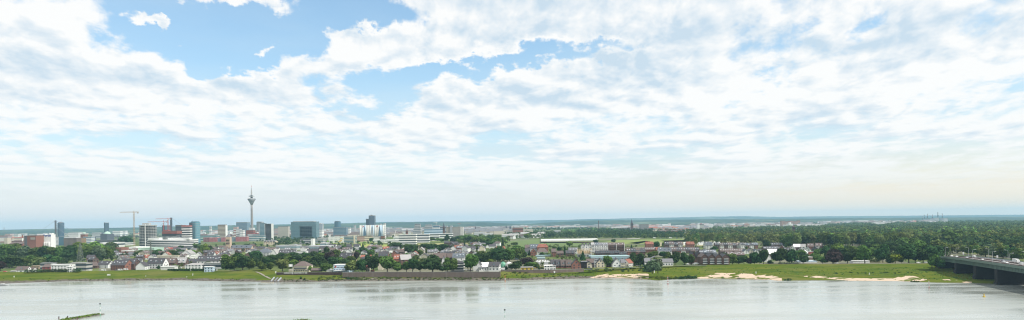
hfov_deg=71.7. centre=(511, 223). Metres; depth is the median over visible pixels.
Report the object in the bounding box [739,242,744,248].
house
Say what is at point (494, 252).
tree
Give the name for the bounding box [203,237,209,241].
brick office
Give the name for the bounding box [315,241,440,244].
field
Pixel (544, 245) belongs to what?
house
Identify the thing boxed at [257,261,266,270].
tree
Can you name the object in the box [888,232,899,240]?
tree
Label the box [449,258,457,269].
tree
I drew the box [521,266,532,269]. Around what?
hut
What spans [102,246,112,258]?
tree
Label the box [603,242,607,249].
flats
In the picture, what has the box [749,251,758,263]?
tree
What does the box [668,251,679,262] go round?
tree
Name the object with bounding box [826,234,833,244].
tree
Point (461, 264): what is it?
balcony building
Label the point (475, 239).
tree
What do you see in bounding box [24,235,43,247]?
brick silo
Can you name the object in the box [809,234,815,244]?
tree
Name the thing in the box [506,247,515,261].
tree
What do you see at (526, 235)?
tree
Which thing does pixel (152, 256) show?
house
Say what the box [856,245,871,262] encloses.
tree
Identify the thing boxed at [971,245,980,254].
tree
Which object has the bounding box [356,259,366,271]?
tree
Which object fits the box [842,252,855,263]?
tree
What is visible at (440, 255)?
house
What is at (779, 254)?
tree
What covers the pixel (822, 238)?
tree
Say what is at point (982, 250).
tree
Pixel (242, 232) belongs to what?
office building
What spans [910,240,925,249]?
tree
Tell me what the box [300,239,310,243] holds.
apartment block
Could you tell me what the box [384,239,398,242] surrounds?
sports hall
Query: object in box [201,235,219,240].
glass roof hall
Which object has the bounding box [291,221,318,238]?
gate office
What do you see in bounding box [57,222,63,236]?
office tower
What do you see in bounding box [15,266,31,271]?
house
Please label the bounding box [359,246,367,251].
tree
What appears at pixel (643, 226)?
office building
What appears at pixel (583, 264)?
garage
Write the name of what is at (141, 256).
house
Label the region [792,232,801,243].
tree
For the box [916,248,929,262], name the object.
tree
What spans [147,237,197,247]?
curved office
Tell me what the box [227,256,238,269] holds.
tree
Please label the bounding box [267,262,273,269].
tree
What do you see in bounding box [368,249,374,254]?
tree
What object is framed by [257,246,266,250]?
house
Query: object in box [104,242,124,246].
warehouse
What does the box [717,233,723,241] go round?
tree
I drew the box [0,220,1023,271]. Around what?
ground
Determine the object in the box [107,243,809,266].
village greenery
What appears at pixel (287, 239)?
town trees
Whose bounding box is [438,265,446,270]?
tree
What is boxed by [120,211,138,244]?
tower crane
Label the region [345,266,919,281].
bank shrubs
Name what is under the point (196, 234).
glass tower
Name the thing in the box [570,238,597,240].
plastic tunnel
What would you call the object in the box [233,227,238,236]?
office building
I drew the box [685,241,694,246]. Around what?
house
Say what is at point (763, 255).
tree
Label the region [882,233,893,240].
tree
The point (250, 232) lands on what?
ruby office
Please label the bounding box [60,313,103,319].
groyne
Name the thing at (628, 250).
house
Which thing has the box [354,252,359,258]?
tree
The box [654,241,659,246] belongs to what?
tree
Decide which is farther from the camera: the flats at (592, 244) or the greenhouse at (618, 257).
the flats at (592, 244)
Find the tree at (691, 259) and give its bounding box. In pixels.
[689,254,694,264]
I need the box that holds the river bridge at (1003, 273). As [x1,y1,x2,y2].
[936,256,1023,284]
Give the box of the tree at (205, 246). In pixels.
[202,243,210,251]
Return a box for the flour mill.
[37,233,55,246]
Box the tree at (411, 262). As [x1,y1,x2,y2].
[408,258,418,271]
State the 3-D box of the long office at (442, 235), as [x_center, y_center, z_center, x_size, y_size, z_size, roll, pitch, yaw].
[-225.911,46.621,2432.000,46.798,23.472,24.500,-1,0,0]
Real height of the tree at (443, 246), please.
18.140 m
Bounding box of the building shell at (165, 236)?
[162,230,179,239]
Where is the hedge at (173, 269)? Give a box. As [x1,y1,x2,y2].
[168,268,189,270]
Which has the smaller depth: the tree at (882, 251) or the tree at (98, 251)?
the tree at (882, 251)
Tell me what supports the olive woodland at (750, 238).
on the ground
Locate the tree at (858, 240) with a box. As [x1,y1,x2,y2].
[855,234,860,245]
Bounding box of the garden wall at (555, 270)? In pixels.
[500,269,583,272]
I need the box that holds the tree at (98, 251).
[90,245,106,257]
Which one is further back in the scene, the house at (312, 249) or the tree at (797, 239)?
the tree at (797, 239)
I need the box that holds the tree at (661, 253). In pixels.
[659,251,665,256]
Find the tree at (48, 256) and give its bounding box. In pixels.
[42,254,53,260]
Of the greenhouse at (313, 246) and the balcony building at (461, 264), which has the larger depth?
the greenhouse at (313, 246)
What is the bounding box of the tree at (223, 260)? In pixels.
[219,254,231,269]
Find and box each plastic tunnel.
[540,239,569,240]
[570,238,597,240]
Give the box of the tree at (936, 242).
[930,239,946,245]
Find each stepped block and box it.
[413,224,421,233]
[423,224,432,230]
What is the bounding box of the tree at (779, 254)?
[770,248,786,262]
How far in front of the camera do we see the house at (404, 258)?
862.68 m
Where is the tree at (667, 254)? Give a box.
[662,252,670,258]
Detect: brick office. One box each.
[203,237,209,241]
[210,237,219,241]
[236,236,248,240]
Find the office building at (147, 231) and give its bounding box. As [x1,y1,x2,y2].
[138,223,156,245]
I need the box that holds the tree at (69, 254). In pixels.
[61,248,76,259]
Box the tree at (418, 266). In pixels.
[413,261,424,269]
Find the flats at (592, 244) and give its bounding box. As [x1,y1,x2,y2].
[590,242,594,252]
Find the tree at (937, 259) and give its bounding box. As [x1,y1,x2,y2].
[933,257,941,266]
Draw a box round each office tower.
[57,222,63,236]
[104,223,108,232]
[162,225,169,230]
[175,225,181,237]
[181,225,191,237]
[218,225,227,237]
[256,221,263,233]
[334,221,340,226]
[369,215,375,224]
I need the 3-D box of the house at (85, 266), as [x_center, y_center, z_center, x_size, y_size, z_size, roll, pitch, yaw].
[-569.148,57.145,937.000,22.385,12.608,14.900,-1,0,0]
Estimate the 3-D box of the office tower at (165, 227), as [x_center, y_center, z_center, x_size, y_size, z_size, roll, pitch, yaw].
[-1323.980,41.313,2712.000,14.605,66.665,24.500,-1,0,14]
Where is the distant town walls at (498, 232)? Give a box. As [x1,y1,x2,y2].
[4,221,905,240]
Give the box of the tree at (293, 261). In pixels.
[289,259,297,264]
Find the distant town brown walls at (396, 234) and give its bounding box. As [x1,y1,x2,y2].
[231,221,932,237]
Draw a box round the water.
[0,278,1023,319]
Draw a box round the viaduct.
[95,240,118,242]
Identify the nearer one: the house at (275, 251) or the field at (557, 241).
the house at (275, 251)
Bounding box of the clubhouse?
[289,260,312,271]
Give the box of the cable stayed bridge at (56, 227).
[14,218,212,239]
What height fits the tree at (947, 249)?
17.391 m
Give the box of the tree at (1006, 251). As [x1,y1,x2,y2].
[1003,247,1017,259]
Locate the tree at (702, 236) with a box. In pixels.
[698,233,704,242]
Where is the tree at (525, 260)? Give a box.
[520,257,533,263]
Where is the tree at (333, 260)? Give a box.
[327,256,337,264]
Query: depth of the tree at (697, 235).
1649.24 m
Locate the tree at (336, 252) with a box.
[329,249,340,256]
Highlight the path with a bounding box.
[862,263,899,263]
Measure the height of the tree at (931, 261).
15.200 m
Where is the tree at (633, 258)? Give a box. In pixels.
[629,252,637,265]
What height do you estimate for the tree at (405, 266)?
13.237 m
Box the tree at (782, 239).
[778,235,786,244]
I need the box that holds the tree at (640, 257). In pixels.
[636,253,644,265]
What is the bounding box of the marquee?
[481,262,488,266]
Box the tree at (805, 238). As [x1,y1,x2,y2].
[800,233,810,245]
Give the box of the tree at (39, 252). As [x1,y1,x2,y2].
[36,246,49,255]
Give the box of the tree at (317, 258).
[309,255,323,264]
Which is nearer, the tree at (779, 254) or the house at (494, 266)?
the house at (494, 266)
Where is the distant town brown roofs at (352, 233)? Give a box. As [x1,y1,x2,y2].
[201,220,936,235]
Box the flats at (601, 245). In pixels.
[599,242,603,249]
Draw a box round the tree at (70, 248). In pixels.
[62,245,77,254]
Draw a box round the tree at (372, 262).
[366,256,379,269]
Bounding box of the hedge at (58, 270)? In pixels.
[47,269,68,271]
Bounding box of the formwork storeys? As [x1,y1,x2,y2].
[162,231,181,233]
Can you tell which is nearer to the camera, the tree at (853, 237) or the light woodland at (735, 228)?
the tree at (853, 237)
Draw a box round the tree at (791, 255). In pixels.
[785,249,798,261]
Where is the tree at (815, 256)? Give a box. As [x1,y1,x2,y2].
[810,253,820,260]
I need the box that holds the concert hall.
[100,231,113,239]
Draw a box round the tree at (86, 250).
[81,246,93,257]
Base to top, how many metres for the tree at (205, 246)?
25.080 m
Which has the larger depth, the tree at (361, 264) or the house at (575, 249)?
the house at (575, 249)
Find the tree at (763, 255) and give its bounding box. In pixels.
[757,250,768,263]
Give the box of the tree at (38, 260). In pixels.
[31,257,45,263]
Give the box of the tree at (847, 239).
[841,233,850,244]
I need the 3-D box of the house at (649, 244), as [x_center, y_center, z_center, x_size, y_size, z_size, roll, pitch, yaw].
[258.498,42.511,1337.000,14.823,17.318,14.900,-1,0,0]
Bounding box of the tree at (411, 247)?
[404,244,418,252]
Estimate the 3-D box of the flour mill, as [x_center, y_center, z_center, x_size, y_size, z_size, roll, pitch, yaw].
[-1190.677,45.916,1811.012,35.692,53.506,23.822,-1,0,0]
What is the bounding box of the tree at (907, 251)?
[897,244,917,262]
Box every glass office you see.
[236,222,249,235]
[260,223,266,235]
[265,224,273,239]
[333,227,347,235]
[344,236,356,243]
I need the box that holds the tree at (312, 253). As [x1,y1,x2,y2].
[308,251,317,255]
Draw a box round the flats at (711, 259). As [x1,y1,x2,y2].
[706,253,714,264]
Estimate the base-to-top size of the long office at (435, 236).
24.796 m
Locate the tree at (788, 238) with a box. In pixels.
[785,233,793,246]
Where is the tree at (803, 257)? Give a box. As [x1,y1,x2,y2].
[798,253,808,261]
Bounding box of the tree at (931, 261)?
[928,254,938,268]
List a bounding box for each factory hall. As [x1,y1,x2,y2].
[121,250,137,253]
[129,246,149,249]
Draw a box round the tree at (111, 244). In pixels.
[106,242,118,247]
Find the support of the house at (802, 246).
on the ground
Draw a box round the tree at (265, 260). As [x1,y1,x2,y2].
[261,257,272,264]
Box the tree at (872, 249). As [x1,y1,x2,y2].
[869,247,876,256]
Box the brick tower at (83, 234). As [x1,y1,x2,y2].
[80,232,87,237]
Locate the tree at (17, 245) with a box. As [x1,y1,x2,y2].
[10,243,21,255]
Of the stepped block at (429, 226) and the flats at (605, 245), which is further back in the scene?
the stepped block at (429, 226)
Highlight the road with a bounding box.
[584,265,698,269]
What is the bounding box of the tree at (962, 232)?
[955,230,965,235]
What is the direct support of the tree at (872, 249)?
on the ground
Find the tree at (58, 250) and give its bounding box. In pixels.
[55,246,63,257]
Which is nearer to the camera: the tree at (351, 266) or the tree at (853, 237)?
the tree at (351, 266)
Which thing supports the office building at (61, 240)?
on the ground
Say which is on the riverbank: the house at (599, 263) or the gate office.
the house at (599, 263)
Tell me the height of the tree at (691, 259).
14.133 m
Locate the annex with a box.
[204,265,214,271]
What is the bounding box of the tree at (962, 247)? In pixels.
[959,245,968,251]
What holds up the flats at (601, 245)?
on the ground
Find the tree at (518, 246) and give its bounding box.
[512,245,524,250]
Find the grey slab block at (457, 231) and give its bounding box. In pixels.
[446,226,463,236]
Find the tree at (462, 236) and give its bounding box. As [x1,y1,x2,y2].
[459,235,467,239]
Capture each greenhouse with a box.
[276,245,301,249]
[307,245,333,248]
[536,260,549,263]
[588,255,629,260]
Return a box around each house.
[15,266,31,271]
[40,262,56,268]
[42,264,50,271]
[51,263,74,269]
[70,262,92,270]
[87,256,98,262]
[93,261,98,268]
[98,260,112,267]
[111,259,131,269]
[117,255,129,259]
[126,258,139,269]
[135,261,149,269]
[136,254,144,260]
[140,250,148,254]
[147,257,168,268]
[148,254,156,258]
[167,257,177,265]
[173,257,188,265]
[180,253,189,257]
[181,250,195,258]
[185,263,203,268]
[196,255,221,263]
[203,250,213,255]
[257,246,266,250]
[271,249,278,254]
[278,249,296,252]
[301,246,308,250]
[306,248,318,252]
[333,264,349,271]
[339,252,356,259]
[378,251,389,257]
[393,249,404,253]
[393,254,401,261]
[399,254,410,268]
[434,252,446,262]
[447,253,452,260]
[452,253,464,261]
[462,245,470,251]
[488,261,500,271]
[530,244,538,251]
[530,249,536,255]
[537,243,547,250]
[537,247,547,254]
[544,265,552,269]
[551,248,555,256]
[555,260,560,267]
[556,250,563,256]
[560,259,565,267]
[565,250,574,256]
[565,259,571,267]
[568,247,577,253]
[571,258,580,268]
[586,258,593,266]
[587,260,591,267]
[596,258,604,267]
[611,257,620,266]
[620,258,624,266]
[625,248,630,255]
[625,258,632,266]
[640,248,645,254]
[643,257,649,265]
[645,241,653,246]
[662,258,673,265]
[664,241,669,247]
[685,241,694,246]
[685,246,690,252]
[688,251,696,264]
[703,241,712,248]
[718,248,725,253]
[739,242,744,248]
[767,248,776,255]
[800,244,805,249]
[807,243,813,248]
[815,242,821,248]
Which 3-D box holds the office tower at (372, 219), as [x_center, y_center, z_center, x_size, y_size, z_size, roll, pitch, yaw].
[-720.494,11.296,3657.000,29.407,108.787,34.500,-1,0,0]
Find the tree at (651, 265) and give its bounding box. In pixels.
[646,260,661,273]
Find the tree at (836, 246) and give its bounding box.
[831,243,843,249]
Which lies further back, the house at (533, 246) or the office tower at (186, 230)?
the office tower at (186, 230)
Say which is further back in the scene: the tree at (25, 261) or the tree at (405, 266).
the tree at (25, 261)
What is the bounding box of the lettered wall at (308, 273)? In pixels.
[276,272,341,274]
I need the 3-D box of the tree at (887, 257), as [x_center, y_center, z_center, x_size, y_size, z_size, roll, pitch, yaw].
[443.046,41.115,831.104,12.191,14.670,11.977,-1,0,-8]
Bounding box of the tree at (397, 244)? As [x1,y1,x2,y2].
[392,242,402,247]
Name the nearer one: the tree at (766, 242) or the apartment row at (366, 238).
the tree at (766, 242)
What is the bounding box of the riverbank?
[0,263,994,283]
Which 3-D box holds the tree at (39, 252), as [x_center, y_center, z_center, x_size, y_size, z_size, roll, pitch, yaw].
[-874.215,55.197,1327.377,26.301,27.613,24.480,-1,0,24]
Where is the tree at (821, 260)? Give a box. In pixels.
[817,257,827,263]
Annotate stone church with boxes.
[226,234,253,251]
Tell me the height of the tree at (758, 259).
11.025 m
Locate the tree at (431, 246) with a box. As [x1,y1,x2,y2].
[426,243,441,250]
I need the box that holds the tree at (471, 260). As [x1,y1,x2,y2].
[465,253,478,271]
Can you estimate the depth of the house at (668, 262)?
834.09 m
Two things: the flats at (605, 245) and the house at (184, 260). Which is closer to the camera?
the house at (184, 260)
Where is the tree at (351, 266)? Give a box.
[344,260,357,271]
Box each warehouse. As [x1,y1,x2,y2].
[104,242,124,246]
[116,247,128,252]
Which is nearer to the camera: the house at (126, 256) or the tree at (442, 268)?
the tree at (442, 268)
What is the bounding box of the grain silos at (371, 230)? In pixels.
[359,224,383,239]
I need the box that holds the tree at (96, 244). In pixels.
[89,241,104,247]
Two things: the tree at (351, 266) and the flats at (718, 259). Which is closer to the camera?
the tree at (351, 266)
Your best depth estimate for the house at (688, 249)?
1171.31 m
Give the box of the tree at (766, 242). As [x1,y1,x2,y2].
[763,239,770,245]
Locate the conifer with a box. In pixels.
[580,251,585,259]
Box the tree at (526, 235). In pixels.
[523,233,531,237]
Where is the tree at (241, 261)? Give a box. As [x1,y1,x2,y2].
[234,255,251,269]
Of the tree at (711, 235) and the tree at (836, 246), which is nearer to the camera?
the tree at (836, 246)
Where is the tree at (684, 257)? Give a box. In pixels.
[680,252,688,264]
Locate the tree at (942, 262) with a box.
[938,259,945,268]
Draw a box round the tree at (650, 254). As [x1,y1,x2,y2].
[647,252,655,257]
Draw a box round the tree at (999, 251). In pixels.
[994,246,1008,258]
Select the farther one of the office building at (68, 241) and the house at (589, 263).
the office building at (68, 241)
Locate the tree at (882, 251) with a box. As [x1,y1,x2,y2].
[874,244,889,262]
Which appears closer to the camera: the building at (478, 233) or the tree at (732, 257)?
the tree at (732, 257)
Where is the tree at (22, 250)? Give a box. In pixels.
[16,245,31,255]
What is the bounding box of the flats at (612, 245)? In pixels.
[608,242,616,249]
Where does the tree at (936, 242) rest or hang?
on the ground
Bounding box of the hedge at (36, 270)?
[24,269,47,272]
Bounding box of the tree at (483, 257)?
[477,253,490,261]
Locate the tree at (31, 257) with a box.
[24,255,35,264]
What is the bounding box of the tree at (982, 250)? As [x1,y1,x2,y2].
[977,246,988,256]
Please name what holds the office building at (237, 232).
on the ground
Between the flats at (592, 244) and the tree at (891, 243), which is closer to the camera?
the tree at (891, 243)
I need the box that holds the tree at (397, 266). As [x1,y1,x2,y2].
[392,261,401,270]
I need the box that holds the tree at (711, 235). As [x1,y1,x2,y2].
[708,232,714,241]
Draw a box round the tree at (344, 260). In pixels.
[340,258,349,263]
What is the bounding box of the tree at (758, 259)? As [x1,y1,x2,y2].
[755,257,762,262]
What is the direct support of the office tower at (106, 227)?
on the ground
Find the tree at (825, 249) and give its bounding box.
[821,246,829,253]
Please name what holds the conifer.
on the ground
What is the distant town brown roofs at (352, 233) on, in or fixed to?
on the distant town brown walls at (396, 234)
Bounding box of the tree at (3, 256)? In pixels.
[0,254,8,260]
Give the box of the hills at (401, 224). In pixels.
[0,217,1023,235]
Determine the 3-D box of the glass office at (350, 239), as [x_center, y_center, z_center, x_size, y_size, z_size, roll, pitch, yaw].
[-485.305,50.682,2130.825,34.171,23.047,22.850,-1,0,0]
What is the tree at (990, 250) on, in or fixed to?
on the ground
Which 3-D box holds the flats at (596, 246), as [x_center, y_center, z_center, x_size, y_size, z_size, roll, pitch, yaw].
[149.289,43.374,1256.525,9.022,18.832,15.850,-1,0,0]
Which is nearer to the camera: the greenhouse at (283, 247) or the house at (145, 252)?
the house at (145, 252)
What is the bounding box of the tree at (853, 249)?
[846,246,857,253]
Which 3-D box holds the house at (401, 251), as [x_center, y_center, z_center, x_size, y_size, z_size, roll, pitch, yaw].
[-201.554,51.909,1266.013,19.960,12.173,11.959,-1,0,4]
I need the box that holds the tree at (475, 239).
[471,237,479,241]
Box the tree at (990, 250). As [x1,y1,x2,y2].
[986,246,997,257]
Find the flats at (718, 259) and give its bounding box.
[713,253,721,264]
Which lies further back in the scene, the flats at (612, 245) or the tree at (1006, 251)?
the flats at (612, 245)
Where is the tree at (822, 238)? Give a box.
[818,232,829,245]
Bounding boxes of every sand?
[591,274,648,278]
[697,273,781,280]
[804,276,926,280]
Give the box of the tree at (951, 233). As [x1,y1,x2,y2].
[940,229,959,239]
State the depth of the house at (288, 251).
1241.42 m
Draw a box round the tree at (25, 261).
[22,258,30,263]
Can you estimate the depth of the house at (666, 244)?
1340.00 m
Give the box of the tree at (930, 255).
[927,253,935,267]
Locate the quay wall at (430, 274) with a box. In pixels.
[342,272,500,277]
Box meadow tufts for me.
[510,267,976,279]
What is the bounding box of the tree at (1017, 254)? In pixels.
[1007,248,1023,258]
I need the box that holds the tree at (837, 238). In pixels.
[832,233,844,244]
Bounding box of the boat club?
[204,262,221,268]
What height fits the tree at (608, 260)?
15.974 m
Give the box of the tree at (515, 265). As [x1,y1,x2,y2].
[508,261,521,269]
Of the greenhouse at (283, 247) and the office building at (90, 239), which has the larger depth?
the office building at (90, 239)
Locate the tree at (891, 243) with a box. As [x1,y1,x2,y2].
[882,240,900,251]
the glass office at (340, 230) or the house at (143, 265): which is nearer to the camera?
the house at (143, 265)
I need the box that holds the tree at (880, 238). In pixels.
[874,234,885,244]
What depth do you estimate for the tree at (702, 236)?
1672.07 m
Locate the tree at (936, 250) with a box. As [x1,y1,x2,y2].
[925,244,943,255]
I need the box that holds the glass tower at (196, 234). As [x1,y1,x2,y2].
[189,221,200,242]
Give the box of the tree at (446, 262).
[441,257,451,271]
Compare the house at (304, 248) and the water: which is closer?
the water
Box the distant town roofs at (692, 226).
[12,220,947,237]
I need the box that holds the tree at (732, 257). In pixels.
[728,253,737,263]
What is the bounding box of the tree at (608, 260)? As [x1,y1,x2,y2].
[602,255,612,266]
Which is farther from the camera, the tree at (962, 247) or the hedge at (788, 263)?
the tree at (962, 247)
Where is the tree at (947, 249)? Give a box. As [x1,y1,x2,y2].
[939,244,950,251]
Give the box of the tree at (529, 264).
[523,262,537,266]
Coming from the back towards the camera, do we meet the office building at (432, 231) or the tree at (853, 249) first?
the office building at (432, 231)
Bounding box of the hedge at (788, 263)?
[778,262,798,263]
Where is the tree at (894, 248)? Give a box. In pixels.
[890,245,899,253]
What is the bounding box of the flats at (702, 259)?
[697,253,707,264]
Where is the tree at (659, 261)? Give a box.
[655,259,662,272]
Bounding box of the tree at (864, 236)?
[860,232,870,244]
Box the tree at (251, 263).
[245,258,255,267]
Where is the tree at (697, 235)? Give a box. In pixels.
[692,233,699,241]
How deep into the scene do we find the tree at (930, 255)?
751.76 m
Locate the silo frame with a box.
[0,238,10,244]
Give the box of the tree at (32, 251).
[27,247,40,256]
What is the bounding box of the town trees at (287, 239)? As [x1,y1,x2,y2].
[66,220,1022,254]
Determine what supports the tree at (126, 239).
on the ground
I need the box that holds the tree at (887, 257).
[885,252,894,262]
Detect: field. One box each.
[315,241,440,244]
[501,239,539,244]
[517,242,590,246]
[540,241,589,242]
[607,239,685,243]
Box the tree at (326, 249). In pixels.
[322,246,329,252]
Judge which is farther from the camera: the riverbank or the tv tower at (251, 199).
the tv tower at (251, 199)
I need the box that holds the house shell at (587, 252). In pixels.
[577,249,591,256]
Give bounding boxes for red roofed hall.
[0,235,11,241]
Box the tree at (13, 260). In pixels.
[0,255,23,267]
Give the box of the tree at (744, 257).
[739,255,747,261]
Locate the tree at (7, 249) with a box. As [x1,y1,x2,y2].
[0,244,16,254]
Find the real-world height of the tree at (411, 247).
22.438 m
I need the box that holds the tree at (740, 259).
[736,256,743,263]
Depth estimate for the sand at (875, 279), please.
687.54 m
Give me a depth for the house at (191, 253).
1229.75 m
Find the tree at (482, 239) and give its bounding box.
[478,237,490,242]
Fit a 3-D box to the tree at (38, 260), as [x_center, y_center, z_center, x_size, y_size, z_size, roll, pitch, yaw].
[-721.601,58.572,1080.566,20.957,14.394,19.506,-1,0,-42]
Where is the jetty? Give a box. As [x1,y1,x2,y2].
[261,277,281,282]
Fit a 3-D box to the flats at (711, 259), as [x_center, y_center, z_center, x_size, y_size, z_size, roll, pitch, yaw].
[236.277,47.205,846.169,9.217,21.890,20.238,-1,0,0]
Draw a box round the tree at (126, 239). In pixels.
[117,236,132,242]
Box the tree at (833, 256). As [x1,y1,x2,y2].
[824,249,843,263]
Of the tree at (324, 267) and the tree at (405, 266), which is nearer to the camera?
the tree at (405, 266)
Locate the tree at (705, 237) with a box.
[702,232,707,241]
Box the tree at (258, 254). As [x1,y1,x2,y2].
[248,250,262,258]
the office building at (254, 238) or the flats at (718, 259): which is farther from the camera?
the office building at (254, 238)
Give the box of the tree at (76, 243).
[72,242,84,254]
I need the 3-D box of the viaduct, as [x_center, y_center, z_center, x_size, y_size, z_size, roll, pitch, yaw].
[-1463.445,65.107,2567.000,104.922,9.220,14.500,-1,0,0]
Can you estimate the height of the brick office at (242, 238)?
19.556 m
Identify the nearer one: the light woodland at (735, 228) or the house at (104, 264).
the house at (104, 264)
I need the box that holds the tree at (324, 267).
[320,263,332,271]
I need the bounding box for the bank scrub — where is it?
[7,245,950,267]
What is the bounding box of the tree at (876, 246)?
[872,244,880,248]
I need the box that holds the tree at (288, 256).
[283,253,291,260]
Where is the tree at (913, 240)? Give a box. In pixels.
[910,238,917,243]
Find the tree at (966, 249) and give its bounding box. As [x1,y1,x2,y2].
[964,245,974,253]
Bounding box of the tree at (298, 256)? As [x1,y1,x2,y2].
[292,253,305,260]
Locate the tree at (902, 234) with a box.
[897,232,907,237]
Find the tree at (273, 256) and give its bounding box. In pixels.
[266,254,278,262]
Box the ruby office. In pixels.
[246,230,254,235]
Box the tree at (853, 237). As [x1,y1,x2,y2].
[847,232,856,245]
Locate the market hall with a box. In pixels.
[138,247,163,250]
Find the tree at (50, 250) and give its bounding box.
[43,247,55,255]
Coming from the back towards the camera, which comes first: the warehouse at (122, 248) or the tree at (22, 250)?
the warehouse at (122, 248)
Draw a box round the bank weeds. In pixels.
[3,271,675,280]
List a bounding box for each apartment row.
[357,236,364,241]
[364,235,372,241]
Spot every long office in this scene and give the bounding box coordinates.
[399,234,416,243]
[417,234,429,242]
[430,234,439,240]
[439,233,452,238]
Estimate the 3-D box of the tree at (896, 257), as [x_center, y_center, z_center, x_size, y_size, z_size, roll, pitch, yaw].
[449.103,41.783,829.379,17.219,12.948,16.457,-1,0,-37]
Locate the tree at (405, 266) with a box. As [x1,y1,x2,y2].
[401,261,409,271]
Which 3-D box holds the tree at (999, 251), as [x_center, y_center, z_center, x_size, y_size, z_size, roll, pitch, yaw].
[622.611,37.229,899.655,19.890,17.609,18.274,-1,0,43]
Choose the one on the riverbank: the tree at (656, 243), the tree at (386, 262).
the tree at (386, 262)
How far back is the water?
551.41 m
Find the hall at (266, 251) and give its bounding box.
[260,248,271,256]
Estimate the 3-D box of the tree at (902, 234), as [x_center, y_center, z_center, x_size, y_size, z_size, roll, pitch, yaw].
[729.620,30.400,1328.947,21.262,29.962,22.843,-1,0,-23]
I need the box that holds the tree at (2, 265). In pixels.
[0,261,7,270]
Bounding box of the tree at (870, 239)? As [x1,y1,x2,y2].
[865,234,875,244]
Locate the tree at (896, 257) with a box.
[889,254,902,262]
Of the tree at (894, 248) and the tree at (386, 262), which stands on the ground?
the tree at (894, 248)
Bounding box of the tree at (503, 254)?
[497,249,508,261]
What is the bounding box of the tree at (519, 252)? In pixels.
[514,248,525,257]
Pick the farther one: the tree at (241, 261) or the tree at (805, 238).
the tree at (805, 238)
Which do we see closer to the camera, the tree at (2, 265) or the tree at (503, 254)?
the tree at (2, 265)
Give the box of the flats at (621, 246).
[616,242,624,251]
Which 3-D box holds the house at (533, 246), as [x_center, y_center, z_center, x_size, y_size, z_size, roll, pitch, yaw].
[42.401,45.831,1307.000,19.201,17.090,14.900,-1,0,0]
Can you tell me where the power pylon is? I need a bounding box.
[76,243,83,261]
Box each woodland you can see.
[89,222,1023,244]
[285,226,1021,243]
[507,224,1023,248]
[671,220,1023,232]
[683,224,1023,252]
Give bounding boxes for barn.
[473,261,481,270]
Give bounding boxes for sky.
[0,0,1023,229]
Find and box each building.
[58,236,68,245]
[64,237,81,246]
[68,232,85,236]
[83,236,94,243]
[92,232,102,237]
[113,231,122,235]
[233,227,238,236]
[236,229,241,236]
[240,230,244,235]
[249,236,265,240]
[264,240,277,244]
[278,226,289,237]
[315,239,324,243]
[319,230,323,237]
[328,236,343,242]
[424,229,442,233]
[450,260,464,271]
[474,232,484,235]
[512,228,522,232]
[639,224,648,228]
[797,260,816,262]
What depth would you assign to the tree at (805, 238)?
1347.89 m
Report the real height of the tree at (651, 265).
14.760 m
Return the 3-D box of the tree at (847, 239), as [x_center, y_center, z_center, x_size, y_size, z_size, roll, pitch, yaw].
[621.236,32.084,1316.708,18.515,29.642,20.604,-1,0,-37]
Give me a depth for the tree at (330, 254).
982.90 m
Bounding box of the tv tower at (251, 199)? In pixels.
[247,185,255,227]
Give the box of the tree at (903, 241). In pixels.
[896,237,909,245]
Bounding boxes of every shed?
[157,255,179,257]
[161,265,177,269]
[311,268,321,271]
[479,266,487,271]
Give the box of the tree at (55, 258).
[50,256,62,261]
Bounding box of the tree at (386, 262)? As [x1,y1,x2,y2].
[379,255,395,271]
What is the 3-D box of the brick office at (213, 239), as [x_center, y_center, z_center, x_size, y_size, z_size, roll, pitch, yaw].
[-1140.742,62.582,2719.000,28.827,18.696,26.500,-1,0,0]
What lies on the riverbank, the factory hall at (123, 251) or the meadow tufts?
the meadow tufts
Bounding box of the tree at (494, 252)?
[491,249,499,260]
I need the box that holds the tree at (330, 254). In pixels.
[324,251,336,261]
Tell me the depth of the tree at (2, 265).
955.30 m
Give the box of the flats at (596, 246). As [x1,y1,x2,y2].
[594,242,598,249]
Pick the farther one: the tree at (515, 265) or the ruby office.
the ruby office
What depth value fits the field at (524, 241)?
2064.97 m
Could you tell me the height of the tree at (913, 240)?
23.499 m
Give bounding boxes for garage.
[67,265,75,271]
[580,260,586,268]
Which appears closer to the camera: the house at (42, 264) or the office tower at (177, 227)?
the house at (42, 264)
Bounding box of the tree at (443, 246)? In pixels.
[439,244,449,250]
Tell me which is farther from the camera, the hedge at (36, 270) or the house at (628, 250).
the house at (628, 250)
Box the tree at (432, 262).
[420,254,441,271]
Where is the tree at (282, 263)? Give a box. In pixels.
[275,258,288,271]
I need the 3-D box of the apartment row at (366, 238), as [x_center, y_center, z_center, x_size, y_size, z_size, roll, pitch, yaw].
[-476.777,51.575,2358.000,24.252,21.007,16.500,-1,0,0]
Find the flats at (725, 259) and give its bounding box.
[720,253,729,264]
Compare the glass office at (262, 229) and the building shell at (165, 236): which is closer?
the building shell at (165, 236)
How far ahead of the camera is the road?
825.19 m

